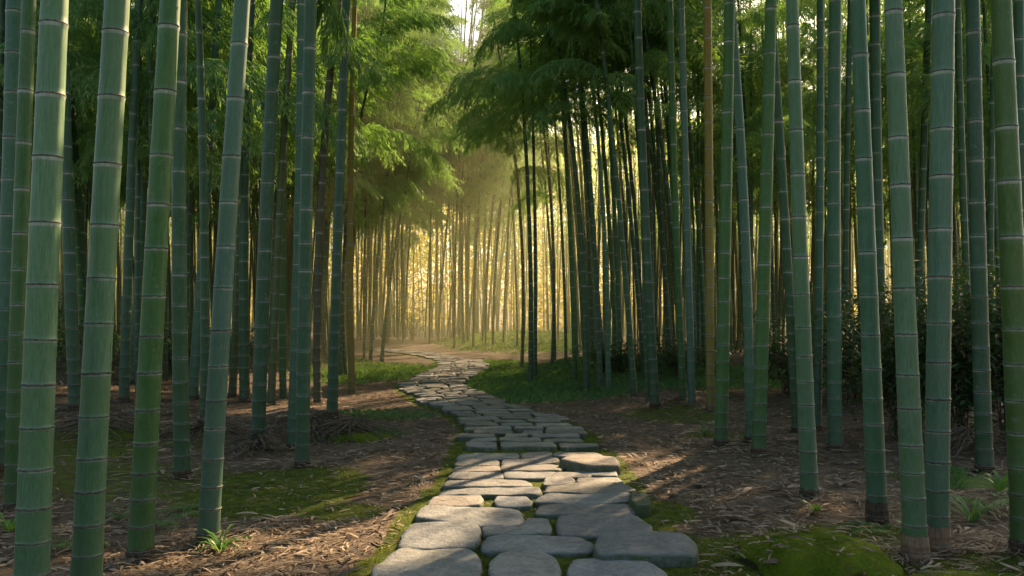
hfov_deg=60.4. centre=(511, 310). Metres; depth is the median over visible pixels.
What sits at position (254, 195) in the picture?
bamboo
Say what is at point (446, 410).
paving stone
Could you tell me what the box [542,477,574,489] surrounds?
paving stone
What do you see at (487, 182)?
bamboo
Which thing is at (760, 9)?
bamboo
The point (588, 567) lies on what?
paving stone
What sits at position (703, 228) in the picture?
bamboo
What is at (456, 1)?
sky
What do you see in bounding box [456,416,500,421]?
paving stone
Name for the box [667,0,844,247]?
bamboo
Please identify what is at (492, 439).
paving stone
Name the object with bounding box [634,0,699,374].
bamboo
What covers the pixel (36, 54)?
bamboo
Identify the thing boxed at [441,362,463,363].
paving stone
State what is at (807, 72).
bamboo
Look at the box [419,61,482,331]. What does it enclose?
bamboo
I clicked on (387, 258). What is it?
bamboo
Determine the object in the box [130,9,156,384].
bamboo
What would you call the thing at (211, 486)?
bamboo
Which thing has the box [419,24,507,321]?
bamboo
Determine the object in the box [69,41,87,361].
bamboo
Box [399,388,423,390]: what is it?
paving stone
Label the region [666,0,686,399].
bamboo
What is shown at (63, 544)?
fern
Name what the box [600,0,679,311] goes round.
bamboo
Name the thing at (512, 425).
paving stone
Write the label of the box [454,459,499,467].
paving stone
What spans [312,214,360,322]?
bamboo
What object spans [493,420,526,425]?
paving stone
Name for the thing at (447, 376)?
paving stone
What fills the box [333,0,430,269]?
bamboo
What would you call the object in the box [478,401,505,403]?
paving stone
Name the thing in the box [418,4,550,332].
bamboo
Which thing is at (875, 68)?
bamboo
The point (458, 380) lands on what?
paving stone
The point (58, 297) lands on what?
bamboo
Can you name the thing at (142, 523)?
bamboo
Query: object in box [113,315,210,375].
shrub
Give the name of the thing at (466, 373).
paving stone
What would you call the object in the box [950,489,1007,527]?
grass tuft
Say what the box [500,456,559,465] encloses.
paving stone
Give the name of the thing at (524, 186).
bamboo
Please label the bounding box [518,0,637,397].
bamboo
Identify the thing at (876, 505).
bamboo
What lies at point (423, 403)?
paving stone
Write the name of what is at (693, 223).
bamboo
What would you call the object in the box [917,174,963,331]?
bamboo
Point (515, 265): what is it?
bamboo
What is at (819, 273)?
bamboo
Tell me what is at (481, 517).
paving stone
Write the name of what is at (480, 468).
paving stone
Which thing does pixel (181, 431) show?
bamboo
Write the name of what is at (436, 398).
paving stone
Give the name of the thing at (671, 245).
bamboo
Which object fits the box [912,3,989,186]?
bamboo
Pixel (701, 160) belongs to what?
bamboo
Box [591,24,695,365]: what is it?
bamboo
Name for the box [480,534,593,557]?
paving stone
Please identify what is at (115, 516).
fern
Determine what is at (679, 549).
paving stone
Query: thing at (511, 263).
bamboo
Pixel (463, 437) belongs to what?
paving stone
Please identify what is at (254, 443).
root tangle
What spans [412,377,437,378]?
paving stone
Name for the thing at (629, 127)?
bamboo
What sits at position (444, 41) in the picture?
bamboo
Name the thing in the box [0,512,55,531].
broad leaf plant
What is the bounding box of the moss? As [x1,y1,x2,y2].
[0,403,1023,575]
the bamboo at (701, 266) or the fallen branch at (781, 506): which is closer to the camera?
the fallen branch at (781, 506)
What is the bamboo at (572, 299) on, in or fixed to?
on the ground at (632, 411)
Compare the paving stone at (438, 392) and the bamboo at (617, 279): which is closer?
the paving stone at (438, 392)
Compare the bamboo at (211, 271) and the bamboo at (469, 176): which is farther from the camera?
the bamboo at (469, 176)
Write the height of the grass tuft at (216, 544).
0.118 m
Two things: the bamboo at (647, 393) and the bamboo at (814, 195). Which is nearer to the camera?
the bamboo at (647, 393)
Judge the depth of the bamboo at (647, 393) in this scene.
12.16 m
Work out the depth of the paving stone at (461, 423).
10.22 m
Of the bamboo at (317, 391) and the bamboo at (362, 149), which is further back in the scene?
the bamboo at (362, 149)
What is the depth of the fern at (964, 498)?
5.86 m
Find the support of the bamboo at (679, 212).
on the ground at (632, 411)
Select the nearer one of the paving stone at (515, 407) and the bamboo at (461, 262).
the paving stone at (515, 407)
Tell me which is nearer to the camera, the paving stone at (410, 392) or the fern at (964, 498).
the fern at (964, 498)
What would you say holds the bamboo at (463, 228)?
on the ground at (632, 411)
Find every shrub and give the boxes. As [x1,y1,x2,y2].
[56,299,115,385]
[57,292,187,376]
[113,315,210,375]
[169,318,290,363]
[385,291,453,339]
[556,336,669,373]
[611,327,743,378]
[694,310,859,393]
[769,260,1000,440]
[769,283,962,404]
[841,210,1000,369]
[841,251,1004,437]
[857,249,1005,441]
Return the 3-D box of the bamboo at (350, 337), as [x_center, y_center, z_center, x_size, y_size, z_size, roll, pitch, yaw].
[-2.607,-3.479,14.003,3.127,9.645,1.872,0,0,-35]
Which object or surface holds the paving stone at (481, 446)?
on the ground at (632, 411)
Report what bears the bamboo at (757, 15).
on the ground at (632, 411)
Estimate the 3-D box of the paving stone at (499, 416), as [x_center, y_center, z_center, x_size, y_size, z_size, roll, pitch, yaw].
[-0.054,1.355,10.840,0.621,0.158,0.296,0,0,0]
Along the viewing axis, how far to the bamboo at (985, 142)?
20.75 m
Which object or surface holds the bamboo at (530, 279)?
on the ground at (632, 411)
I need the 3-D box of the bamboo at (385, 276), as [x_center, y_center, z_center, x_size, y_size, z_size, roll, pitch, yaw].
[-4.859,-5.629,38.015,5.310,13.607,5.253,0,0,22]
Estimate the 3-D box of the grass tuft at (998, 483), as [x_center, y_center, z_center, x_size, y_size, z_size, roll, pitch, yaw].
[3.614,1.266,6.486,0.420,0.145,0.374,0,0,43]
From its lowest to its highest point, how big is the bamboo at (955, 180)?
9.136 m
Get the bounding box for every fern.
[51,534,110,549]
[105,505,129,520]
[124,509,198,531]
[157,498,199,512]
[950,489,1008,509]
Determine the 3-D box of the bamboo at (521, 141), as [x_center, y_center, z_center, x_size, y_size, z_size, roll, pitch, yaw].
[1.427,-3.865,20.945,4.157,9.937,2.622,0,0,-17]
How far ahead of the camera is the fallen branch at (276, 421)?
9.65 m
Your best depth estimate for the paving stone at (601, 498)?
6.08 m
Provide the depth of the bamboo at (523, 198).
21.03 m
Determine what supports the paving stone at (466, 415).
on the ground at (632, 411)
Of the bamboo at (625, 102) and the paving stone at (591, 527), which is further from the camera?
the bamboo at (625, 102)
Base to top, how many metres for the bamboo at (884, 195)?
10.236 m
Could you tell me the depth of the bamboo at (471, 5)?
31.26 m
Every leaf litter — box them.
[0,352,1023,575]
[846,521,894,534]
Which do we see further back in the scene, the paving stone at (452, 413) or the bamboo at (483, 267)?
the bamboo at (483, 267)
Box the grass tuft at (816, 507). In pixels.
[802,500,831,512]
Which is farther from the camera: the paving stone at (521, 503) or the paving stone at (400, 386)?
the paving stone at (400, 386)
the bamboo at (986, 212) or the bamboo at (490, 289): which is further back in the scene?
the bamboo at (490, 289)
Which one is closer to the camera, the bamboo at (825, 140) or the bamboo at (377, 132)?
the bamboo at (377, 132)
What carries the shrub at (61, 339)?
on the ground at (632, 411)
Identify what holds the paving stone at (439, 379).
on the ground at (632, 411)
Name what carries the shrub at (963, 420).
on the ground at (632, 411)
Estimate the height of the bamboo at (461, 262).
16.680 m
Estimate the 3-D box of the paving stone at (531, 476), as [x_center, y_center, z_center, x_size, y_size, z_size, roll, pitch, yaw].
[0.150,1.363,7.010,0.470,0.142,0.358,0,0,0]
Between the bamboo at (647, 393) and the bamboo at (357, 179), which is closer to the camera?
the bamboo at (647, 393)
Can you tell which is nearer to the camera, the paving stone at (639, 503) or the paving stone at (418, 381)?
the paving stone at (639, 503)
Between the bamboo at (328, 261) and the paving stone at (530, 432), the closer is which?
the paving stone at (530, 432)
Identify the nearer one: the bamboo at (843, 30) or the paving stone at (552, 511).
the paving stone at (552, 511)
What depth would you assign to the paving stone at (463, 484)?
6.58 m
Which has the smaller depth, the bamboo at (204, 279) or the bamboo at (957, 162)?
the bamboo at (204, 279)
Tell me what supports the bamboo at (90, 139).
on the ground at (632, 411)
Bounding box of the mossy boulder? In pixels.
[734,527,906,575]
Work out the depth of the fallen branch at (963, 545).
4.85 m
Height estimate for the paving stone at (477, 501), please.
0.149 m
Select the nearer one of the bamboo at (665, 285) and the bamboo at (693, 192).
the bamboo at (665, 285)
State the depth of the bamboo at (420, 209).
38.36 m
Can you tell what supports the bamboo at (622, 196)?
on the ground at (632, 411)
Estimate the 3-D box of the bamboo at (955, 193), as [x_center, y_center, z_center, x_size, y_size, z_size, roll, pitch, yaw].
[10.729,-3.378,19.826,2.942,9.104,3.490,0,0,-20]
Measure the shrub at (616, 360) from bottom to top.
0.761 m
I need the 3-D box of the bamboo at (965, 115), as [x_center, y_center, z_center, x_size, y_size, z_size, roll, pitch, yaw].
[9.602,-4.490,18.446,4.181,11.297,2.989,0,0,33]
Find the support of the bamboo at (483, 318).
on the ground at (632, 411)
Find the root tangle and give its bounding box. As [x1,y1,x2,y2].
[224,432,294,460]
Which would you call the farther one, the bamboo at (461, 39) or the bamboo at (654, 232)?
the bamboo at (461, 39)
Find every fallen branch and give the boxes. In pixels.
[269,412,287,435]
[430,436,447,440]
[751,502,806,517]
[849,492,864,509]
[919,548,968,566]
[943,538,988,557]
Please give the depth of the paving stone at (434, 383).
15.60 m
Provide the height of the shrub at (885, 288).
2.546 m
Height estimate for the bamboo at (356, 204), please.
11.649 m
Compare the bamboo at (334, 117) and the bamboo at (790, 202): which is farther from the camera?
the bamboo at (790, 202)
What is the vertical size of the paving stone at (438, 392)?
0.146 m
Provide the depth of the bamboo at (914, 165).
18.35 m
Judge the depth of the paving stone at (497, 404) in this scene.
12.04 m
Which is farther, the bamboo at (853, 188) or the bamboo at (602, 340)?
the bamboo at (853, 188)
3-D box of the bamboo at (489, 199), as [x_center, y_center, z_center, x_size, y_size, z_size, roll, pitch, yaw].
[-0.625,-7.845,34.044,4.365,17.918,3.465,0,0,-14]
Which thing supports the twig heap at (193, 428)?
on the ground at (632, 411)
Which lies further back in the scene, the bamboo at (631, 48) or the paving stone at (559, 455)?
the bamboo at (631, 48)
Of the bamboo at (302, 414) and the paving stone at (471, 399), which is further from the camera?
the paving stone at (471, 399)
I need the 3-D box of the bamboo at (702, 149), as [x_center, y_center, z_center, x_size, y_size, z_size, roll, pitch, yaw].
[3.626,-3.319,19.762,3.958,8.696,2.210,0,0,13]
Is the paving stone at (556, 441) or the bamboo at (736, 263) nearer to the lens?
the paving stone at (556, 441)
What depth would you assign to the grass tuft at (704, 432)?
9.52 m
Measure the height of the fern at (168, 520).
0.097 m
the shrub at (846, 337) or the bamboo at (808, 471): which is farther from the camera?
the shrub at (846, 337)
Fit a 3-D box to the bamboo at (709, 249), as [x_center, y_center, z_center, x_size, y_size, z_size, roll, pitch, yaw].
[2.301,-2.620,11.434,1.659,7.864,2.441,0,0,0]
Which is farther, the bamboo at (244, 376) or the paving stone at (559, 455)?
the bamboo at (244, 376)
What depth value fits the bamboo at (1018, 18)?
8.27 m
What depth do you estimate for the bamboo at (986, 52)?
14.42 m
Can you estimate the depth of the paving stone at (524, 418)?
10.44 m
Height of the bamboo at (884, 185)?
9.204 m
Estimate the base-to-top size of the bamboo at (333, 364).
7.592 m
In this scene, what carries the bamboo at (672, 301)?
on the ground at (632, 411)
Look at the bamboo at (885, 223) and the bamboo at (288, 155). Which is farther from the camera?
the bamboo at (885, 223)
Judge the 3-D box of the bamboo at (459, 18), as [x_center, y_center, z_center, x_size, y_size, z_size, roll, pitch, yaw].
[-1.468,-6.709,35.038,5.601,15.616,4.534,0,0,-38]
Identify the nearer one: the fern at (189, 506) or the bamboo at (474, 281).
the fern at (189, 506)
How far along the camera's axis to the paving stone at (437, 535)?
5.04 m
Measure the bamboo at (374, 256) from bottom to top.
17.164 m
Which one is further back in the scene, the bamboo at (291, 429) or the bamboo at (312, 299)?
the bamboo at (312, 299)
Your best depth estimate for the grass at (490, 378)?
16.09 m
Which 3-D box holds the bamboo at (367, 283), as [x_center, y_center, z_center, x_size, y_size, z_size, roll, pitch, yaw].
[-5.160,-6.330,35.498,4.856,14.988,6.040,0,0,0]
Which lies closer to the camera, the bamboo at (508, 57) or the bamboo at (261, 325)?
the bamboo at (261, 325)
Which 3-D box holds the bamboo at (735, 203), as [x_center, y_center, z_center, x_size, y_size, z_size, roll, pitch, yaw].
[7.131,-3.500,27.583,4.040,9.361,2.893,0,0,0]
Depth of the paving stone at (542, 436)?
8.98 m
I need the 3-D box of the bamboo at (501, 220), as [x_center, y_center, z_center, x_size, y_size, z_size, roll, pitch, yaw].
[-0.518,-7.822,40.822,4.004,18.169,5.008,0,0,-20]
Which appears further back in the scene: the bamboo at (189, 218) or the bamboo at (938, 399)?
the bamboo at (189, 218)
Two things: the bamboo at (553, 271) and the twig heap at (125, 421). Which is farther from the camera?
the bamboo at (553, 271)
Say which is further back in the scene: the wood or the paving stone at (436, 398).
the wood
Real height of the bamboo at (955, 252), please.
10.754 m
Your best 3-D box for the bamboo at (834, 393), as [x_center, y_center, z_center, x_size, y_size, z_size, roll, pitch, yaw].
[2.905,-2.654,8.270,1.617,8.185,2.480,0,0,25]
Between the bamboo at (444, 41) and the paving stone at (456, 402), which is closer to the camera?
the paving stone at (456, 402)
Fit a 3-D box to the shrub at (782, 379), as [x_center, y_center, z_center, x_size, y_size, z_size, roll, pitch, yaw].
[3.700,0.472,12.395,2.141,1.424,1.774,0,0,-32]
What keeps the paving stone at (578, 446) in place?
on the ground at (632, 411)
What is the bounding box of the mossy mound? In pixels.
[331,431,397,442]
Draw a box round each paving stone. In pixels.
[370,548,482,575]
[397,383,418,385]
[397,521,481,551]
[398,384,416,387]
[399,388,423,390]
[400,380,420,382]
[403,386,424,388]
[405,390,435,394]
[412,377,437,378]
[414,393,437,396]
[415,398,436,402]
[415,505,524,529]
[416,375,437,376]
[416,394,443,397]
[417,384,446,387]
[418,401,447,405]
[419,381,445,383]
[421,397,442,400]
[422,383,444,384]
[426,386,448,389]
[427,495,483,507]
[428,378,448,380]
[428,402,458,408]
[434,367,456,369]
[436,391,460,393]
[438,375,456,377]
[438,398,479,401]
[438,487,542,499]
[440,377,468,378]
[440,392,458,394]
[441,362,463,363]
[441,379,465,382]
[441,408,476,413]
[442,405,470,407]
[442,479,533,490]
[443,397,472,398]
[444,394,468,396]
[448,471,503,480]
[449,386,470,388]
[450,411,473,416]
[451,389,478,391]
[451,401,477,403]
[451,466,500,472]
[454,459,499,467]
[455,413,480,418]
[455,433,495,441]
[455,453,520,461]
[456,373,476,374]
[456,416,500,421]
[457,402,487,406]
[458,420,490,426]
[459,392,488,396]
[464,422,498,427]
[464,426,511,433]
[465,441,496,451]
[470,395,493,397]
[470,405,507,408]
[470,437,496,443]
[473,429,513,436]
[474,410,511,415]
[475,396,500,399]
[475,408,508,410]
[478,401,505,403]
[480,399,506,402]
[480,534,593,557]
[481,518,552,538]
[483,413,531,418]
[487,403,516,406]
[488,551,561,575]
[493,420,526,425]
[494,496,532,511]
[498,437,541,444]
[499,442,556,451]
[500,416,534,420]
[500,423,533,428]
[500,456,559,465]
[500,464,563,473]
[503,471,555,481]
[504,433,527,436]
[505,405,532,409]
[507,408,533,412]
[512,411,540,416]
[514,426,543,432]
[520,451,552,458]
[522,430,542,436]
[526,419,561,424]
[531,433,579,441]
[532,413,559,417]
[533,492,629,506]
[534,416,568,422]
[534,504,635,518]
[535,423,571,428]
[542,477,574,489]
[542,482,635,494]
[543,438,583,445]
[545,429,587,437]
[546,426,583,429]
[551,472,591,481]
[552,452,601,459]
[555,513,652,540]
[558,443,599,450]
[559,455,620,474]
[566,558,666,575]
[574,470,617,477]
[575,477,622,482]
[592,531,698,567]
[628,491,651,518]
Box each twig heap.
[54,414,172,444]
[120,416,279,443]
[266,417,353,445]
[310,417,406,446]
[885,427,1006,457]
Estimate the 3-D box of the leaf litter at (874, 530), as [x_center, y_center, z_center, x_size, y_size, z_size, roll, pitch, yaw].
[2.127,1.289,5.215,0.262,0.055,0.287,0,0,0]
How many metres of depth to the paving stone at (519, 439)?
8.70 m
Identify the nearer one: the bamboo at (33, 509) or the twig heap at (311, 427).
the bamboo at (33, 509)
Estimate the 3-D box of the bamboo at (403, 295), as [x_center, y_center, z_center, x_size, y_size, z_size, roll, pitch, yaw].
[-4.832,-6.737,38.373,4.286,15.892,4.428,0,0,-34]
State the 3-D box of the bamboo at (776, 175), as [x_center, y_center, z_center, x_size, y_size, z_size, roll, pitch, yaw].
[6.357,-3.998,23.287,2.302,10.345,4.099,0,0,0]
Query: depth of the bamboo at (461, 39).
34.02 m
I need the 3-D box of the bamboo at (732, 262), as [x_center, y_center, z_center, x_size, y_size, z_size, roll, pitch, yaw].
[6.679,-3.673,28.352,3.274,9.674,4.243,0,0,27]
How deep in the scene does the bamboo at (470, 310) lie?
35.30 m
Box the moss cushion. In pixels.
[905,569,1009,575]
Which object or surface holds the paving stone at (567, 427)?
on the ground at (632, 411)
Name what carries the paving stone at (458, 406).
on the ground at (632, 411)
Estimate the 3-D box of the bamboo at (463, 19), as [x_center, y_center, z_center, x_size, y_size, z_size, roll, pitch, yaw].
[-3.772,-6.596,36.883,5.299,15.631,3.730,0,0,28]
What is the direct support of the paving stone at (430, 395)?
on the ground at (632, 411)
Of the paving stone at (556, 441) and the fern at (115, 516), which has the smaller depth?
the fern at (115, 516)
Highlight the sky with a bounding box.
[84,0,980,307]
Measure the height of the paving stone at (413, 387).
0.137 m
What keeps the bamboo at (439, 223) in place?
on the ground at (632, 411)
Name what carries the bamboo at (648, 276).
on the ground at (632, 411)
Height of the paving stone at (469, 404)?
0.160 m
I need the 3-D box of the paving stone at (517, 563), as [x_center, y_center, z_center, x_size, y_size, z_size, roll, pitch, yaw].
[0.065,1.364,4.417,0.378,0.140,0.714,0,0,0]
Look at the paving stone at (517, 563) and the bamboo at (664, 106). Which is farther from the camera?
the bamboo at (664, 106)
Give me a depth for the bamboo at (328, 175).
21.41 m
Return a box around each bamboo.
[0,0,21,473]
[0,0,134,102]
[0,0,151,199]
[1,0,36,513]
[12,0,68,575]
[29,20,94,351]
[29,36,125,235]
[32,0,128,140]
[32,3,134,357]
[32,8,147,168]
[32,20,134,208]
[33,2,217,152]
[36,0,232,170]
[36,0,296,171]
[61,33,80,410]
[69,0,219,353]
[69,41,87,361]
[70,0,129,575]
[70,0,282,120]
[71,1,318,183]
[75,1,295,363]
[75,6,191,174]
[76,0,187,250]
[85,0,256,381]
[89,50,171,350]
[94,0,295,392]
[118,0,141,401]
[125,0,180,562]
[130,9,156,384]
[143,13,322,167]
[169,22,223,226]
[170,50,259,229]
[171,0,191,479]
[186,0,284,160]
[186,0,383,344]
[186,10,264,187]
[187,0,294,171]
[187,22,266,277]
[187,26,253,333]
[189,0,269,400]
[194,30,259,317]
[195,0,209,425]
[195,0,249,545]
[225,0,413,398]
[227,162,240,397]
[238,0,255,402]
[249,0,352,450]
[249,13,392,194]
[251,3,371,159]
[251,155,318,289]
[254,0,318,272]
[254,54,316,193]
[258,0,459,374]
[267,0,295,404]
[284,0,417,359]
[286,0,304,449]
[286,0,397,190]
[287,0,462,375]
[289,75,380,327]
[294,0,316,468]
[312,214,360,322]
[313,0,341,403]
[313,210,376,335]
[314,6,429,323]
[316,0,442,218]
[316,5,410,340]
[317,1,444,358]
[317,25,467,361]
[320,10,392,282]
[321,20,410,299]
[325,0,350,418]
[325,18,458,341]
[326,165,332,288]
[330,183,397,336]
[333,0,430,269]
[333,0,433,272]
[343,202,432,236]
[347,0,356,393]
[357,40,418,339]
[365,20,441,338]
[365,43,471,361]
[367,110,428,336]
[368,105,447,338]
[372,7,443,339]
[373,207,393,305]
[380,3,448,341]
[380,11,430,337]
[385,0,470,343]
[385,0,524,344]
[385,211,434,336]
[390,59,460,317]
[394,0,480,343]
[396,48,447,337]
[400,14,469,341]
[403,2,475,337]
[408,12,545,341]
[417,0,498,295]
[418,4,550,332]
[419,0,520,339]
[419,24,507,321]
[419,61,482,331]
[421,0,519,348]
[422,5,507,339]
[422,7,598,380]
[428,0,584,344]
[428,15,520,341]
[437,0,543,343]
[438,0,628,388]
[439,5,559,346]
[439,104,565,343]
[443,3,632,375]
[444,9,493,271]
[446,4,584,367]
[447,172,473,334]
[448,2,567,364]
[454,0,550,346]
[457,159,537,243]
[458,12,555,360]
[460,15,538,309]
[462,40,548,336]
[465,1,547,238]
[467,36,604,358]
[470,40,557,330]
[471,44,580,305]
[471,58,576,331]
[472,0,602,388]
[475,0,565,181]
[475,154,536,314]
[480,0,562,340]
[482,204,487,317]
[487,0,722,379]
[489,48,578,355]
[489,62,589,349]
[490,59,582,355]
[492,11,555,363]
[497,154,562,330]
[498,116,561,330]
[498,134,563,329]
[500,0,635,223]
[504,0,697,389]
[505,5,626,365]
[506,0,639,188]
[506,0,652,379]
[515,58,595,350]
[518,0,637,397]
[526,1,604,373]
[529,1,673,366]
[531,41,622,368]
[536,0,696,369]
[538,18,661,316]
[554,0,672,370]
[575,0,778,322]
[582,36,718,346]
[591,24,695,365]
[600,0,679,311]
[602,0,694,349]
[605,84,669,268]
[607,0,827,161]
[617,0,660,408]
[622,0,760,354]
[631,0,808,357]
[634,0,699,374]
[637,126,714,248]
[640,0,649,401]
[645,0,705,366]
[650,40,746,201]
[650,80,656,342]
[657,67,762,323]
[657,84,674,345]
[659,1,764,305]
[660,152,671,317]
[663,1,763,360]
[663,19,712,355]
[664,150,720,338]
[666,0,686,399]
[666,65,735,338]
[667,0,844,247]
[675,2,760,181]
[676,0,704,227]
[677,0,827,355]
[678,0,695,404]
[678,43,735,208]
[679,0,846,356]
[689,109,778,297]
[690,8,761,307]
[695,105,753,348]
[700,34,783,349]
[701,0,851,207]
[703,0,714,410]
[703,0,807,354]
[713,0,734,446]
[714,20,813,328]
[718,3,790,329]
[718,137,807,344]
[733,0,801,441]
[738,0,827,176]
[745,64,995,321]
[746,0,855,182]
[747,2,923,218]
[749,0,929,361]
[750,0,776,455]
[752,10,930,141]
[753,23,826,286]
[755,1,809,281]
[757,18,929,219]
[774,26,797,431]
[786,0,819,499]
[804,0,988,279]
[807,58,883,291]
[809,10,917,166]
[809,11,916,231]
[813,0,824,429]
[815,52,889,238]
[826,0,843,451]
[826,26,889,240]
[841,1,929,212]
[842,0,868,391]
[850,0,889,525]
[851,0,965,127]
[869,0,913,386]
[880,0,986,285]
[881,53,925,320]
[883,0,990,167]
[883,23,959,319]
[883,38,928,271]
[884,0,930,565]
[885,16,991,247]
[902,0,931,311]
[902,0,1001,340]
[904,22,988,211]
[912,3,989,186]
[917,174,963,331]
[924,0,955,556]
[926,69,995,219]
[927,0,1012,190]
[928,1,995,193]
[930,0,1012,124]
[954,2,1012,85]
[955,0,972,373]
[965,0,995,473]
[987,34,995,399]
[990,0,1023,554]
[1013,0,1023,228]
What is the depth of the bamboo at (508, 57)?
20.41 m
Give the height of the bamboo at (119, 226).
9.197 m
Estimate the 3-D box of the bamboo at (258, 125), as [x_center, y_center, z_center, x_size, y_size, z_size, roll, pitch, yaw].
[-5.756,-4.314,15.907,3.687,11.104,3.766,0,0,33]
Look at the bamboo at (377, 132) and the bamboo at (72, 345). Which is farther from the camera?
the bamboo at (377, 132)
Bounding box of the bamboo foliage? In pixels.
[31,0,964,270]
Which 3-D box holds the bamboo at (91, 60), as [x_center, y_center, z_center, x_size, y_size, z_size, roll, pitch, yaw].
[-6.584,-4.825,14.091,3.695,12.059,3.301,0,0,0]
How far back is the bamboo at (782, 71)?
19.66 m
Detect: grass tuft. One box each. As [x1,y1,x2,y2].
[192,524,255,556]
[691,423,713,435]
[802,500,831,512]
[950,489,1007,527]
[965,470,1007,491]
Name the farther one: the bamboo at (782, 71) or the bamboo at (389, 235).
the bamboo at (389, 235)
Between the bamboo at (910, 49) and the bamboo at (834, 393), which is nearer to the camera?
the bamboo at (834, 393)
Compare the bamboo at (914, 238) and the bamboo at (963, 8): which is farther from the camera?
the bamboo at (914, 238)
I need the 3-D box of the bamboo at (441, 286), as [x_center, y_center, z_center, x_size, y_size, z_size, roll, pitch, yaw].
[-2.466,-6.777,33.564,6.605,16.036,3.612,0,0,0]
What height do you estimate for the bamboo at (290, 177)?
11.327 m
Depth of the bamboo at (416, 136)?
23.37 m
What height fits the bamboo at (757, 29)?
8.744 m
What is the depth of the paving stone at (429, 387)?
14.85 m
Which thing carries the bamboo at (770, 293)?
on the ground at (632, 411)
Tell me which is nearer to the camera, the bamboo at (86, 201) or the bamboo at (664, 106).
the bamboo at (664, 106)
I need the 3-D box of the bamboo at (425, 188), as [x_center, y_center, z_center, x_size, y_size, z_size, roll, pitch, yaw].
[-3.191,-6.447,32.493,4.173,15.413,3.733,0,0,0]
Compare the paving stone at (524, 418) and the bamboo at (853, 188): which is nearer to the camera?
the paving stone at (524, 418)
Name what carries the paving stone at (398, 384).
on the ground at (632, 411)
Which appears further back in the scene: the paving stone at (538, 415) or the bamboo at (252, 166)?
the bamboo at (252, 166)
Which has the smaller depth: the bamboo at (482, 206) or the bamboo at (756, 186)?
the bamboo at (756, 186)
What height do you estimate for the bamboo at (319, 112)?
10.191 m
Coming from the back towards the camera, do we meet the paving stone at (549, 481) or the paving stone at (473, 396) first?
the paving stone at (473, 396)
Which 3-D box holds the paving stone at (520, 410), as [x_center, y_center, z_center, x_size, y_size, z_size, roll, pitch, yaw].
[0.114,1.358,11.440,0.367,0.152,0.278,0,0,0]
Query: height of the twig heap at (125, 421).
0.209 m
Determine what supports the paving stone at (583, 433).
on the ground at (632, 411)
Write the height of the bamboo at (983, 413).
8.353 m
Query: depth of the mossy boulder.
4.44 m
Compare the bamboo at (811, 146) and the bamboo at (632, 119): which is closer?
the bamboo at (811, 146)
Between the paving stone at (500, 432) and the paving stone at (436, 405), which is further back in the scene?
the paving stone at (436, 405)
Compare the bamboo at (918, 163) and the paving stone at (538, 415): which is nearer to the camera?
the paving stone at (538, 415)
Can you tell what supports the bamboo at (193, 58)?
on the ground at (632, 411)
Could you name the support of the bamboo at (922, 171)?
on the ground at (632, 411)
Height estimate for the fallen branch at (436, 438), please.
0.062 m
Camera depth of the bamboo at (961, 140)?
11.83 m
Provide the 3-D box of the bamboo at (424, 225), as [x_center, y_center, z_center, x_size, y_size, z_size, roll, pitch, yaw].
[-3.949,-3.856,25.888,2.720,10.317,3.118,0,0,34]
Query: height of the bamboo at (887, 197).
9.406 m
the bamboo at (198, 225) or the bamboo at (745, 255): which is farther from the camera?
the bamboo at (198, 225)
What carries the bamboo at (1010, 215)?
on the ground at (632, 411)
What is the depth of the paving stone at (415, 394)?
13.70 m
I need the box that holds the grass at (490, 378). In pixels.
[249,330,968,489]
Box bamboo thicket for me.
[29,0,997,355]
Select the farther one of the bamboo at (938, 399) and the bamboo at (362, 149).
the bamboo at (362, 149)
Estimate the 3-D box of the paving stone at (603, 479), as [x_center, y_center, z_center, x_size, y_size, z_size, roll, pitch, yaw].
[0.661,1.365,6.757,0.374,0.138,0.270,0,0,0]
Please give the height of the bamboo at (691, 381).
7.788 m
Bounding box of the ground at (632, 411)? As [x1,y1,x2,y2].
[0,303,1023,575]
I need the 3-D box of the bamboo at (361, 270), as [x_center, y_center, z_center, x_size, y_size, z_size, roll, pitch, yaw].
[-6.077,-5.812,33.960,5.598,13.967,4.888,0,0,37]
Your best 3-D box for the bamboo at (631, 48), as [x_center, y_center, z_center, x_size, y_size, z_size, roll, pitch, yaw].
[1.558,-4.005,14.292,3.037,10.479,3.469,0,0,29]
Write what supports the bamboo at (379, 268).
on the ground at (632, 411)
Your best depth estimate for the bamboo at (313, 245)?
33.65 m
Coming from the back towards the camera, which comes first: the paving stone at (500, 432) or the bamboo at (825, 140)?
the bamboo at (825, 140)
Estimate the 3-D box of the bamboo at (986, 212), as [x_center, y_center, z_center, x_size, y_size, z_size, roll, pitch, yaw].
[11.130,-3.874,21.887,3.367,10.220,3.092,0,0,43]
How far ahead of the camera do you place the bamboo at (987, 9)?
16.10 m
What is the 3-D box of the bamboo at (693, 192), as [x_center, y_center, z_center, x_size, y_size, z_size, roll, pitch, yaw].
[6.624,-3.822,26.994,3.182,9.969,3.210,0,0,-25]
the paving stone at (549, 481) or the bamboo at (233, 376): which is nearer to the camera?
the paving stone at (549, 481)
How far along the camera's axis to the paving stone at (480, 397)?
12.91 m
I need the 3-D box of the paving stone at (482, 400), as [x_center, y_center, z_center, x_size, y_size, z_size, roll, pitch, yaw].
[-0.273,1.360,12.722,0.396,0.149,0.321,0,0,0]
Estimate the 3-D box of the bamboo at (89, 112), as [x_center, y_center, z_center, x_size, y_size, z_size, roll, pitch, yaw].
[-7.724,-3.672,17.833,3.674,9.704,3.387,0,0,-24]
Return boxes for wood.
[115,111,994,330]

